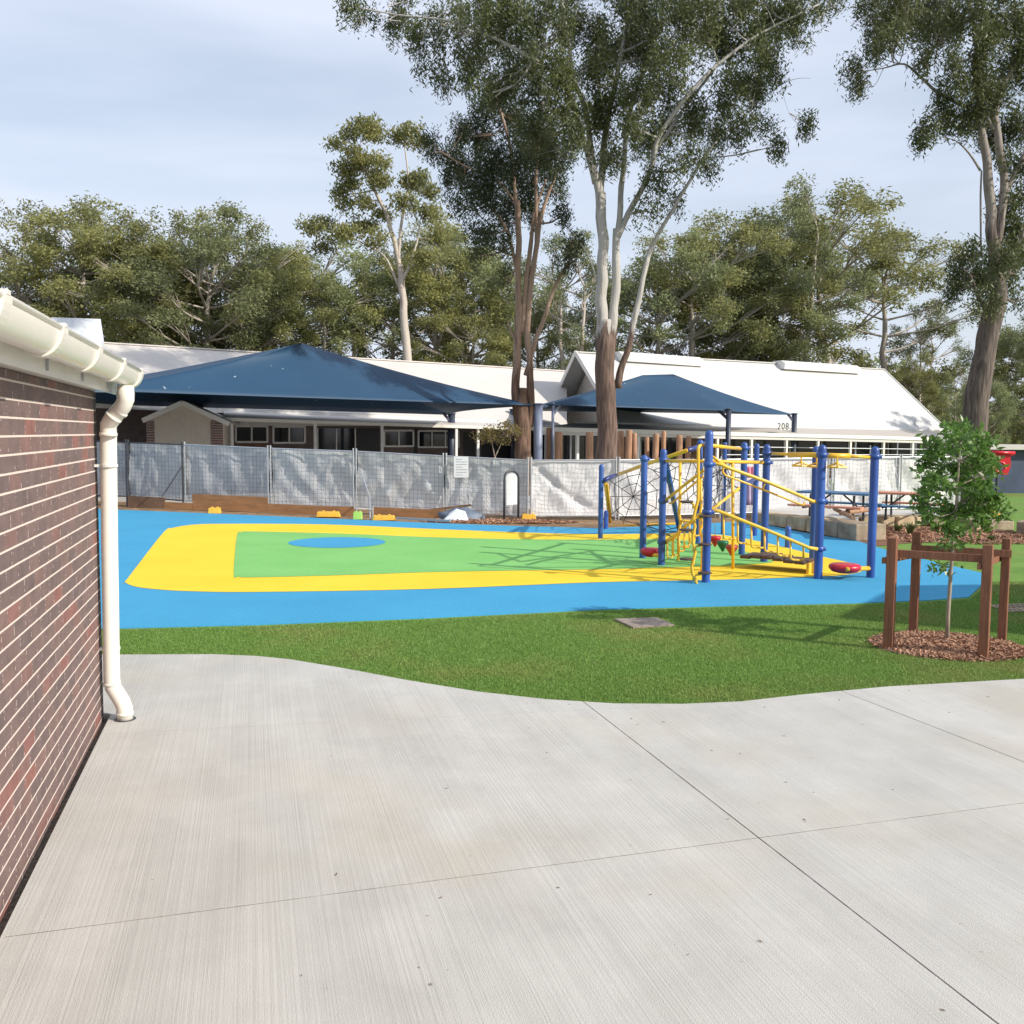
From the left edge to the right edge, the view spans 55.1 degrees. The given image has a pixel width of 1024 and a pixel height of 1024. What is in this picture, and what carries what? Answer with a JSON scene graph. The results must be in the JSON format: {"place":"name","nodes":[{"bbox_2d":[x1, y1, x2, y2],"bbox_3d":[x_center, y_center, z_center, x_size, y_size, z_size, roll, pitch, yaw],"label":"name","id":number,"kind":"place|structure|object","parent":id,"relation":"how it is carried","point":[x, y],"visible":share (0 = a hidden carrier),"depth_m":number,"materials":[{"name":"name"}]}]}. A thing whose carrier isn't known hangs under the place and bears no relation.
{"place":"outdoors","nodes":[
{"label":"outdoors","id":0,"kind":"place"},
{"bbox_2d":[0,719,107,937],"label":"gravel strip","id":1,"kind":"object","parent":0,"point":[13,904],"depth_m":5.13,"materials":[{"name":"gravel"}]},
{"bbox_2d":[0,288,143,922],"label":"brick building","id":2,"kind":"structure","parent":0,"point":[55,376],"depth_m":5.28,"materials":[{"name":"brown brick"}]},
{"bbox_2d":[98,501,829,536],"bbox_3d":[-2.002,0.303,22.597,32.000,0.001,17.000,0,5,0],"label":"earth strip","id":3,"kind":"object","parent":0,"point":[587,522],"visible":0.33,"depth_m":24.70,"materials":[{"name":"soil"}]},
{"bbox_2d":[97,440,127,506],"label":"temporary fence panel","id":4,"kind":"object","parent":3,"relation":"on","point":[122,477],"visible":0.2,"depth_m":27.38,"materials":[{"name":"fabric"}]},
{"bbox_2d":[128,496,164,507],"bbox_3d":[-10.030,-0.279,26.919,1.206,0.305,0.019,2,5,17],"label":"retaining board","id":5,"kind":"object","parent":3,"relation":"on","point":[143,501],"visible":1,"depth_m":26.91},
{"bbox_2d":[127,440,184,502],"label":"temporary fence panel","id":6,"kind":"object","parent":3,"relation":"on","point":[155,469],"visible":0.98,"depth_m":27.00,"materials":[{"name":"fabric"}]},
{"bbox_2d":[184,442,269,503],"bbox_3d":[-7.619,-0.939,26.284,2.606,1.861,0.193,2,5,18],"label":"temporary fence panel","id":7,"kind":"object","parent":3,"relation":"on","point":[227,470],"visible":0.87,"depth_m":26.26,"materials":[{"name":"fabric"}]},
{"bbox_2d":[192,494,267,511],"bbox_3d":[-7.473,-0.241,25.972,2.287,0.422,0.019,2,5,17],"label":"retaining board","id":8,"kind":"object","parent":3,"relation":"on","point":[231,503],"visible":1,"depth_m":25.95,"materials":[{"name":"brown wood"}]},
{"bbox_2d":[268,504,353,515],"bbox_3d":[-5.150,-0.060,25.064,2.457,0.242,0.019,2,5,17],"label":"retaining board","id":9,"kind":"object","parent":3,"relation":"on","point":[300,509],"visible":0.79,"depth_m":25.09,"materials":[{"name":"brown wood"}]},
{"bbox_2d":[269,445,354,506],"bbox_3d":[-5.191,-0.829,25.597,2.388,1.790,0.209,2,5,14],"label":"temporary fence panel","id":10,"kind":"object","parent":3,"relation":"on","point":[319,477],"visible":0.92,"depth_m":25.57,"materials":[{"name":"fabric"}]},
{"bbox_2d":[355,448,444,510],"bbox_3d":[-2.845,-0.732,24.924,2.424,1.740,0.176,2,5,17],"label":"temporary fence panel","id":11,"kind":"object","parent":3,"relation":"on","point":[404,480],"visible":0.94,"depth_m":24.92,"materials":[{"name":"fabric"}]},
{"bbox_2d":[374,507,444,518],"bbox_3d":[-2.558,0.021,24.344,1.930,0.235,0.019,2,5,17],"label":"retaining board","id":12,"kind":"object","parent":3,"relation":"on","point":[414,513],"visible":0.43,"depth_m":24.34,"materials":[{"name":"brown wood"}]},
{"bbox_2d":[445,453,528,516],"bbox_3d":[-0.629,-0.621,24.280,2.133,1.655,0.270,1,5,12],"label":"temporary fence panel","id":13,"kind":"object","parent":3,"relation":"on","point":[476,483],"visible":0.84,"depth_m":24.34,"materials":[{"name":"fabric"}]},
{"bbox_2d":[422,517,577,523],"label":"dark mulch","id":14,"kind":"object","parent":3,"relation":"on","point":[507,520],"visible":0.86,"depth_m":23.27,"materials":[{"name":"brown plant"}]},
{"bbox_2d":[437,507,484,519],"bbox_3d":[-1.219,0.033,23.842,1.238,0.312,0.658,0,5,0],"label":"tarpaulin","id":15,"kind":"object","parent":14,"relation":"on","point":[472,514],"visible":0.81,"depth_m":23.72,"materials":[{"name":"grey plastic"}]},
{"bbox_2d":[503,469,519,518],"bbox_3d":[-0.033,-0.381,23.627,0.476,1.290,0.157,-2,5,-32],"label":"steel hoop","id":16,"kind":"object","parent":3,"relation":"on","point":[511,489],"visible":0.94,"depth_m":23.60,"materials":[{"name":"white metal"}]},
{"bbox_2d":[530,457,616,519],"bbox_3d":[1.504,-0.573,24.232,2.156,1.601,0.252,0,5,-5],"label":"temporary fence panel","id":17,"kind":"object","parent":3,"relation":"on","point":[564,487],"visible":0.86,"depth_m":24.20,"materials":[{"name":"fabric"}]},
{"bbox_2d":[617,456,721,519],"bbox_3d":[3.958,-0.596,24.691,2.826,1.612,0.175,-1,5,-16],"label":"temporary fence panel","id":18,"kind":"object","parent":3,"relation":"on","point":[626,464],"visible":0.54,"depth_m":24.58,"materials":[{"name":"fabric"}]},
{"bbox_2d":[722,458,832,513],"bbox_3d":[6.906,-0.667,25.595,3.279,1.655,0.200,-1,5,-17],"label":"temporary fence panel","id":19,"kind":"object","parent":3,"relation":"on","point":[784,473],"visible":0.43,"depth_m":25.65,"materials":[{"name":"fabric"}]},
{"bbox_2d":[769,513,795,527],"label":"sandstone block","id":20,"kind":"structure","parent":3,"relation":"on","point":[779,520],"depth_m":22.71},
{"bbox_2d":[787,515,807,530],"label":"sandstone block","id":21,"kind":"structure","parent":3,"relation":"on","point":[796,522],"depth_m":21.91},
{"bbox_2d":[824,519,855,537],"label":"sandstone block","id":22,"kind":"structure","parent":3,"relation":"on","point":[830,527],"depth_m":20.53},
{"bbox_2d":[98,479,832,508],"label":"paving","id":23,"kind":"structure","parent":0,"point":[121,499],"depth_m":30.73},
{"bbox_2d":[141,401,239,492],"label":"gabled shed","id":24,"kind":"structure","parent":23,"relation":"on","point":[179,422],"depth_m":33.51,"materials":[{"name":"brick"}]},
{"bbox_2d":[51,317,566,486],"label":"long classroom block","id":25,"kind":"structure","parent":23,"relation":"on","point":[378,432],"depth_m":39.47,"materials":[{"name":"beige metal"}]},
{"bbox_2d":[235,425,267,442],"bbox_3d":[-9.909,-2.965,37.340,1.281,0.677,0.050,-2,5,-30],"label":"window","id":26,"kind":"structure","parent":25,"relation":"in","point":[243,433],"depth_m":37.33,"materials":[{"name":"glass"}]},
{"bbox_2d":[272,426,305,443],"bbox_3d":[-8.644,-2.998,38.065,1.327,0.705,0.050,-2,5,-30],"label":"window","id":27,"kind":"structure","parent":25,"relation":"in","point":[280,434],"depth_m":38.05,"materials":[{"name":"glass"}]},
{"bbox_2d":[318,428,355,477],"bbox_3d":[-7.007,-2.340,39.079,1.683,1.989,0.012,-2,5,-30],"label":"glazed door","id":28,"kind":"structure","parent":25,"relation":"in","point":[326,436],"depth_m":39.04,"materials":[{"name":"black glass"}]},
{"bbox_2d":[357,428,379,471],"bbox_3d":[-5.820,-2.382,39.758,1.001,2.015,0.012,-2,5,-30],"label":"doorway","id":29,"kind":"structure","parent":25,"relation":"in","point":[368,439],"depth_m":39.71,"materials":[{"name":"black"}]},
{"bbox_2d":[384,430,413,446],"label":"window","id":30,"kind":"structure","parent":25,"relation":"in","point":[392,438],"depth_m":40.35,"materials":[{"name":"glass"}]},
{"bbox_2d":[417,430,458,447],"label":"window","id":31,"kind":"structure","parent":25,"relation":"in","point":[425,438],"depth_m":41.11,"materials":[{"name":"glass"}]},
{"bbox_2d":[463,433,479,456],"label":"doorway","id":32,"kind":"structure","parent":25,"relation":"in","point":[469,445],"depth_m":42.02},
{"bbox_2d":[481,444,509,458],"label":"window","id":33,"kind":"structure","parent":25,"relation":"in","point":[486,449],"depth_m":42.66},
{"bbox_2d":[95,343,543,459],"bbox_3d":[-8.254,-3.076,33.048,17.146,5.132,9.214,-2,5,-29],"label":"shade sail","id":34,"kind":"object","parent":23,"relation":"on","point":[301,376],"visible":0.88,"depth_m":31.72,"materials":[{"name":"blue fabric"}]},
{"bbox_2d":[292,112,456,360],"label":"gum tree","id":35,"kind":"object","parent":23,"relation":"on","point":[368,129],"visible":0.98,"depth_m":54.60,"materials":[{"name":"green plant"}]},
{"bbox_2d":[468,419,525,457],"bbox_3d":[-0.456,-1.528,29.918,1.821,2.668,1.160,0,5,0],"label":"ornamental tree","id":36,"kind":"object","parent":23,"relation":"on","point":[505,426],"visible":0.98,"depth_m":29.81,"materials":[{"name":"green plant"}]},
{"bbox_2d":[410,68,589,495],"bbox_3d":[-0.344,-7.833,33.425,6.023,14.695,5.595,0,5,0],"label":"gum tree","id":37,"kind":"object","parent":23,"relation":"on","point":[491,173],"visible":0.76,"depth_m":33.41,"materials":[{"name":"green plant"}]},
{"bbox_2d":[332,0,848,501],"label":"gum tree","id":38,"kind":"object","parent":23,"relation":"on","point":[610,56],"visible":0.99,"depth_m":27.71,"materials":[{"name":"green plant"}]},
{"bbox_2d":[509,374,797,459],"bbox_3d":[7.094,-3.262,39.769,13.315,4.672,8.641,0,5,-9],"label":"shade sail","id":39,"kind":"object","parent":23,"relation":"on","point":[667,393],"visible":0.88,"depth_m":38.48,"materials":[{"name":"blue fabric"}]},
{"bbox_2d":[543,351,951,480],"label":"white roofed hall","id":40,"kind":"structure","parent":23,"relation":"on","point":[839,406],"depth_m":48.16,"materials":[{"name":"metal"}]},
{"bbox_2d":[639,434,685,458],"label":"window","id":41,"kind":"structure","parent":40,"relation":"in","point":[670,442],"depth_m":43.98,"materials":[{"name":"glass"}]},
{"bbox_2d":[721,439,749,458],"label":"window","id":42,"kind":"structure","parent":40,"relation":"in","point":[734,442],"depth_m":46.09,"materials":[{"name":"glass"}]},
{"bbox_2d":[754,436,783,457],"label":"window","id":43,"kind":"structure","parent":40,"relation":"in","point":[773,443],"depth_m":47.28,"materials":[{"name":"glass"}]},
{"bbox_2d":[820,438,847,460],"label":"window","id":44,"kind":"structure","parent":40,"relation":"in","point":[829,444],"depth_m":49.47,"materials":[{"name":"glass"}]},
{"bbox_2d":[854,442,881,455],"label":"window","id":45,"kind":"structure","parent":40,"relation":"in","point":[859,444],"depth_m":50.57,"materials":[{"name":"glass"}]},
{"bbox_2d":[887,442,910,465],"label":"window","id":46,"kind":"structure","parent":40,"relation":"in","point":[901,446],"depth_m":51.85,"materials":[{"name":"glass"}]},
{"bbox_2d":[0,654,1023,1023],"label":"concrete slab","id":47,"kind":"structure","parent":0,"point":[216,782],"depth_m":4.82,"materials":[{"name":"concrete"}]},
{"bbox_2d":[8,803,1019,936],"bbox_3d":[5.947,1.617,6.574,16.852,0.001,0.009,-1,5,-17],"label":"joint filler","id":48,"kind":"object","parent":47,"relation":"on","point":[486,873],"visible":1,"depth_m":4.65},
{"bbox_2d":[584,702,997,1023],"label":"joint filler","id":49,"kind":"object","parent":47,"relation":"on","point":[818,884],"visible":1,"depth_m":4.51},
{"bbox_2d":[0,0,1023,413],"label":"sky","id":50,"kind":"structure","parent":0,"point":[169,104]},
{"bbox_2d":[98,509,980,628],"bbox_3d":[-4.427,0.558,19.164,23.426,0.050,17.954,0,5,0],"label":"blue rubber surface","id":51,"kind":"object","parent":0,"point":[140,533],"visible":0.48,"depth_m":12.88,"materials":[{"name":"rubber"}]},
{"bbox_2d":[123,524,860,591],"bbox_3d":[-0.890,0.684,17.570,13.004,0.001,9.561,0,5,0],"label":"yellow rubber surface","id":52,"kind":"object","parent":51,"relation":"on","point":[198,557],"visible":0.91,"depth_m":14.90,"materials":[{"name":"rubber"}]},
{"bbox_2d":[234,531,772,577],"bbox_3d":[-0.664,0.705,17.279,10.064,0.001,6.561,0,5,0],"label":"green rubber surface","id":53,"kind":"object","parent":52,"relation":"on","point":[266,554],"visible":0.92,"depth_m":16.73,"materials":[{"name":"rubber"}]},
{"bbox_2d":[288,537,384,547],"bbox_3d":[-3.319,0.573,18.626,1.817,0.001,1.792,0,5,0],"label":"blue rubber spot","id":54,"kind":"object","parent":53,"relation":"on","point":[333,542],"visible":1,"depth_m":18.58,"materials":[{"name":"rubber"}]},
{"bbox_2d":[598,430,881,583],"bbox_3d":[3.591,-0.387,18.314,3.712,2.233,9.278,0,5,0],"label":"climbing frame","id":55,"kind":"object","parent":51,"relation":"on","point":[818,455],"visible":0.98,"depth_m":15.29,"materials":[{"name":"blue metal"}]},
{"bbox_2d":[101,481,1023,703],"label":"lawn","id":56,"kind":"structure","parent":0,"point":[1016,500],"depth_m":10.20,"materials":[{"name":"plant"}]},
{"bbox_2d":[101,581,1023,703],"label":"turf blades","id":57,"kind":"object","parent":56,"relation":"on","point":[758,693],"visible":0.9,"depth_m":9.49,"materials":[{"name":"plant"}]},
{"bbox_2d":[614,617,673,628],"bbox_3d":[1.476,1.232,10.947,0.503,0.022,0.505,-1,5,-18],"label":"drain grate","id":58,"kind":"object","parent":56,"relation":"on","point":[647,622],"visible":1,"depth_m":10.88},
{"bbox_2d":[722,442,938,463],"bbox_3d":[10.472,-1.208,31.079,9.534,2.015,0.136,-2,5,-25],"label":"metal railing","id":59,"kind":"object","parent":56,"relation":"on","point":[855,448],"visible":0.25,"depth_m":31.28,"materials":[{"name":"metal"}]},
{"bbox_2d":[751,508,939,532],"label":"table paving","id":60,"kind":"structure","parent":56,"relation":"on","point":[830,512],"depth_m":24.54,"materials":[{"name":"concrete"}]},
{"bbox_2d":[787,490,885,520],"bbox_3d":[7.298,-0.133,22.055,1.624,0.645,1.680,4,6,38],"label":"picnic table","id":61,"kind":"object","parent":60,"relation":"on","point":[853,503],"visible":0.63,"depth_m":21.83,"materials":[{"name":"wood"}]},
{"bbox_2d":[877,491,942,521],"bbox_3d":[9.219,-0.134,22.907,1.347,0.645,1.680,3,5,31],"label":"picnic table","id":62,"kind":"object","parent":60,"relation":"on","point":[892,504],"visible":0.52,"depth_m":22.83,"materials":[{"name":"wood"}]},
{"bbox_2d":[832,454,899,509],"bbox_3d":[9.486,-0.723,26.400,2.057,1.679,0.211,-1,5,-17],"label":"temporary fence panel","id":63,"kind":"object","parent":56,"relation":"on","point":[854,476],"visible":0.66,"depth_m":26.38,"materials":[{"name":"fabric"}]},
{"bbox_2d":[891,515,927,525],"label":"sandstone block","id":64,"kind":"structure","parent":56,"relation":"on","point":[901,519],"depth_m":23.07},
{"bbox_2d":[834,0,1023,507],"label":"gum tree","id":65,"kind":"object","parent":56,"relation":"on","point":[900,19],"visible":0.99,"depth_m":27.16,"materials":[{"name":"green plant"}]},
{"bbox_2d":[898,454,961,509],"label":"temporary fence panel","id":66,"kind":"object","parent":56,"relation":"on","point":[907,482],"visible":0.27,"depth_m":26.82,"materials":[{"name":"fabric"}]},
{"bbox_2d":[860,526,1023,545],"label":"bark mulch","id":67,"kind":"object","parent":56,"relation":"on","point":[927,534],"visible":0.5,"depth_m":20.59,"materials":[{"name":"wood"}]},
{"bbox_2d":[838,521,885,540],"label":"sandstone block","id":68,"kind":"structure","parent":67,"relation":"on","point":[855,530],"depth_m":19.79,"materials":[{"name":"stone"}]},
{"bbox_2d":[867,629,1023,661],"bbox_3d":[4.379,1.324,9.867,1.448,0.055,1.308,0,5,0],"label":"mulch bed","id":69,"kind":"object","parent":56,"relation":"on","point":[944,653],"visible":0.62,"depth_m":9.46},
{"bbox_2d":[882,531,1011,656],"bbox_3d":[4.382,0.844,9.878,0.980,1.212,1.211,4,6,36],"label":"tree guard","id":70,"kind":"object","parent":69,"relation":"on","point":[986,557],"visible":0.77,"depth_m":9.64,"materials":[{"name":"wood"}]},
{"bbox_2d":[907,416,1018,638],"bbox_3d":[4.512,0.202,9.790,1.277,2.347,1.062,0,5,0],"label":"young tree","id":71,"kind":"object","parent":69,"relation":"on","point":[930,479],"visible":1,"depth_m":9.74,"materials":[{"name":"green plant"}]},
{"bbox_2d":[928,444,1023,492],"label":"navy shed","id":72,"kind":"structure","parent":56,"relation":"on","point":[1013,482],"depth_m":37.07,"materials":[{"name":"metal"}]},
{"bbox_2d":[948,376,1020,443],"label":"background gum tree","id":73,"kind":"object","parent":56,"relation":"on","point":[1003,397],"visible":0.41,"depth_m":49.15,"materials":[{"name":"green plant"}]},
{"label":"ground","id":74,"kind":"structure","parent":0,"visible":0},
{"bbox_2d":[0,197,124,316],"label":"background gum tree","id":75,"kind":"object","parent":74,"relation":"on","point":[13,275],"visible":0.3,"depth_m":57.42,"materials":[{"name":"green plant"}]},
{"bbox_2d":[0,190,204,344],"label":"background gum tree","id":76,"kind":"object","parent":74,"relation":"on","point":[89,231],"visible":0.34,"depth_m":55.60,"materials":[{"name":"green plant"}]},
{"bbox_2d":[38,216,192,342],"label":"background gum tree","id":77,"kind":"object","parent":74,"relation":"on","point":[89,277],"visible":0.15,"depth_m":58.55,"materials":[{"name":"green plant"}]},
{"bbox_2d":[31,205,233,349],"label":"background gum tree","id":78,"kind":"object","parent":74,"relation":"on","point":[95,257],"visible":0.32,"depth_m":56.45,"materials":[{"name":"green plant"}]},
{"bbox_2d":[89,282,215,347],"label":"background gum tree","id":79,"kind":"object","parent":74,"relation":"on","point":[138,328],"visible":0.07,"depth_m":57.43,"materials":[{"name":"green plant"}]},
{"bbox_2d":[103,197,315,348],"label":"background gum tree","id":80,"kind":"object","parent":74,"relation":"on","point":[204,244],"visible":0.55,"depth_m":54.49,"materials":[{"name":"green plant"}]},
{"bbox_2d":[127,289,317,351],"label":"background gum tree","id":81,"kind":"object","parent":74,"relation":"on","point":[231,336],"visible":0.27,"depth_m":57.86,"materials":[{"name":"green plant"}]},
{"bbox_2d":[140,202,338,350],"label":"background gum tree","id":82,"kind":"object","parent":74,"relation":"on","point":[271,271],"visible":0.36,"depth_m":58.40,"materials":[{"name":"green plant"}]},
{"bbox_2d":[204,244,360,356],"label":"background gum tree","id":83,"kind":"object","parent":74,"relation":"on","point":[302,283],"visible":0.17,"depth_m":60.84,"materials":[{"name":"green plant"}]},
{"bbox_2d":[189,231,406,355],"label":"background gum tree","id":84,"kind":"object","parent":74,"relation":"on","point":[355,255],"visible":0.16,"depth_m":63.08,"materials":[{"name":"green plant"}]},
{"bbox_2d":[280,259,413,357],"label":"background gum tree","id":85,"kind":"object","parent":74,"relation":"on","point":[354,318],"visible":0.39,"depth_m":62.04,"materials":[{"name":"green plant"}]},
{"bbox_2d":[324,239,465,359],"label":"background gum tree","id":86,"kind":"object","parent":74,"relation":"on","point":[365,338],"visible":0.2,"depth_m":64.21,"materials":[{"name":"green plant"}]},
{"bbox_2d":[333,212,521,365],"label":"background gum tree","id":87,"kind":"object","parent":74,"relation":"on","point":[447,291],"visible":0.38,"depth_m":62.13,"materials":[{"name":"green plant"}]},
{"bbox_2d":[410,286,522,367],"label":"background gum tree","id":88,"kind":"object","parent":74,"relation":"on","point":[498,356],"visible":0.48,"depth_m":60.94,"materials":[{"name":"green plant"}]},
{"bbox_2d":[383,223,549,368],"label":"background gum tree","id":89,"kind":"object","parent":74,"relation":"on","point":[477,282],"visible":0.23,"depth_m":64.99,"materials":[{"name":"green plant"}]},
{"bbox_2d":[500,282,593,369],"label":"background gum tree","id":90,"kind":"object","parent":74,"relation":"on","point":[542,358],"visible":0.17,"depth_m":70.45,"materials":[{"name":"green plant"}]},
{"bbox_2d":[507,229,619,369],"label":"background gum tree","id":91,"kind":"object","parent":74,"relation":"on","point":[569,343],"visible":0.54,"depth_m":60.14,"materials":[{"name":"green plant"}]},
{"bbox_2d":[563,225,741,355],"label":"background gum tree","id":92,"kind":"object","parent":74,"relation":"on","point":[627,300],"visible":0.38,"depth_m":60.88,"materials":[{"name":"green plant"}]},
{"bbox_2d":[336,352,1023,443],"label":"woodland","id":93,"kind":"object","parent":74,"relation":"on","point":[876,359],"depth_m":86.13,"materials":[{"name":"green plant"}]},
{"bbox_2d":[593,223,800,359],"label":"background gum tree","id":94,"kind":"object","parent":74,"relation":"on","point":[663,281],"visible":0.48,"depth_m":60.94,"materials":[{"name":"green plant"}]},
{"bbox_2d":[677,291,800,361],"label":"background gum tree","id":95,"kind":"object","parent":74,"relation":"on","point":[773,353],"visible":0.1,"depth_m":65.00,"materials":[{"name":"green plant"}]},
{"bbox_2d":[633,202,849,360],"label":"background gum tree","id":96,"kind":"object","parent":74,"relation":"on","point":[749,225],"visible":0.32,"depth_m":63.53,"materials":[{"name":"green plant"}]},
{"bbox_2d":[643,227,885,362],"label":"background gum tree","id":97,"kind":"object","parent":74,"relation":"on","point":[820,319],"visible":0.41,"depth_m":63.23,"materials":[{"name":"green plant"}]},
{"bbox_2d":[748,169,854,362],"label":"background gum tree","id":98,"kind":"object","parent":74,"relation":"on","point":[805,197],"visible":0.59,"depth_m":63.37,"materials":[{"name":"green plant"}]},
{"bbox_2d":[710,177,953,385],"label":"background gum tree","id":99,"kind":"object","parent":74,"relation":"on","point":[861,202],"visible":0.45,"depth_m":63.03,"materials":[{"name":"green plant"}]},
{"bbox_2d":[775,214,984,388],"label":"background gum tree","id":100,"kind":"object","parent":74,"relation":"on","point":[885,344],"visible":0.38,"depth_m":68.97,"materials":[{"name":"green plant"}]},
{"bbox_2d":[889,351,947,415],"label":"background gum tree","id":101,"kind":"object","parent":74,"relation":"on","point":[930,389],"visible":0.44,"depth_m":64.79,"materials":[{"name":"green plant"}]},
{"bbox_2d":[879,303,971,422],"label":"background gum tree","id":102,"kind":"object","parent":74,"relation":"on","point":[912,349],"visible":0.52,"depth_m":71.16,"materials":[{"name":"green plant"}]},
{"bbox_2d":[940,356,969,443],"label":"background gum tree","id":103,"kind":"object","parent":74,"relation":"on","point":[947,391],"visible":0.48,"depth_m":65.39,"materials":[{"name":"green plant"}]},
{"bbox_2d":[956,312,1023,443],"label":"background gum tree","id":104,"kind":"object","parent":74,"relation":"on","point":[1009,340],"visible":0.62,"depth_m":58.03,"materials":[{"name":"green plant"}]},
{"bbox_2d":[959,325,1023,443],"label":"background gum tree","id":105,"kind":"object","parent":74,"relation":"on","point":[1006,370],"visible":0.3,"depth_m":59.04,"materials":[{"name":"green plant"}]},
{"bbox_2d":[988,450,1014,492],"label":"play cubby panel","id":106,"kind":"object","parent":74,"relation":"on","point":[1007,458],"visible":0.49,"depth_m":32.95,"materials":[{"name":"red plastic"}]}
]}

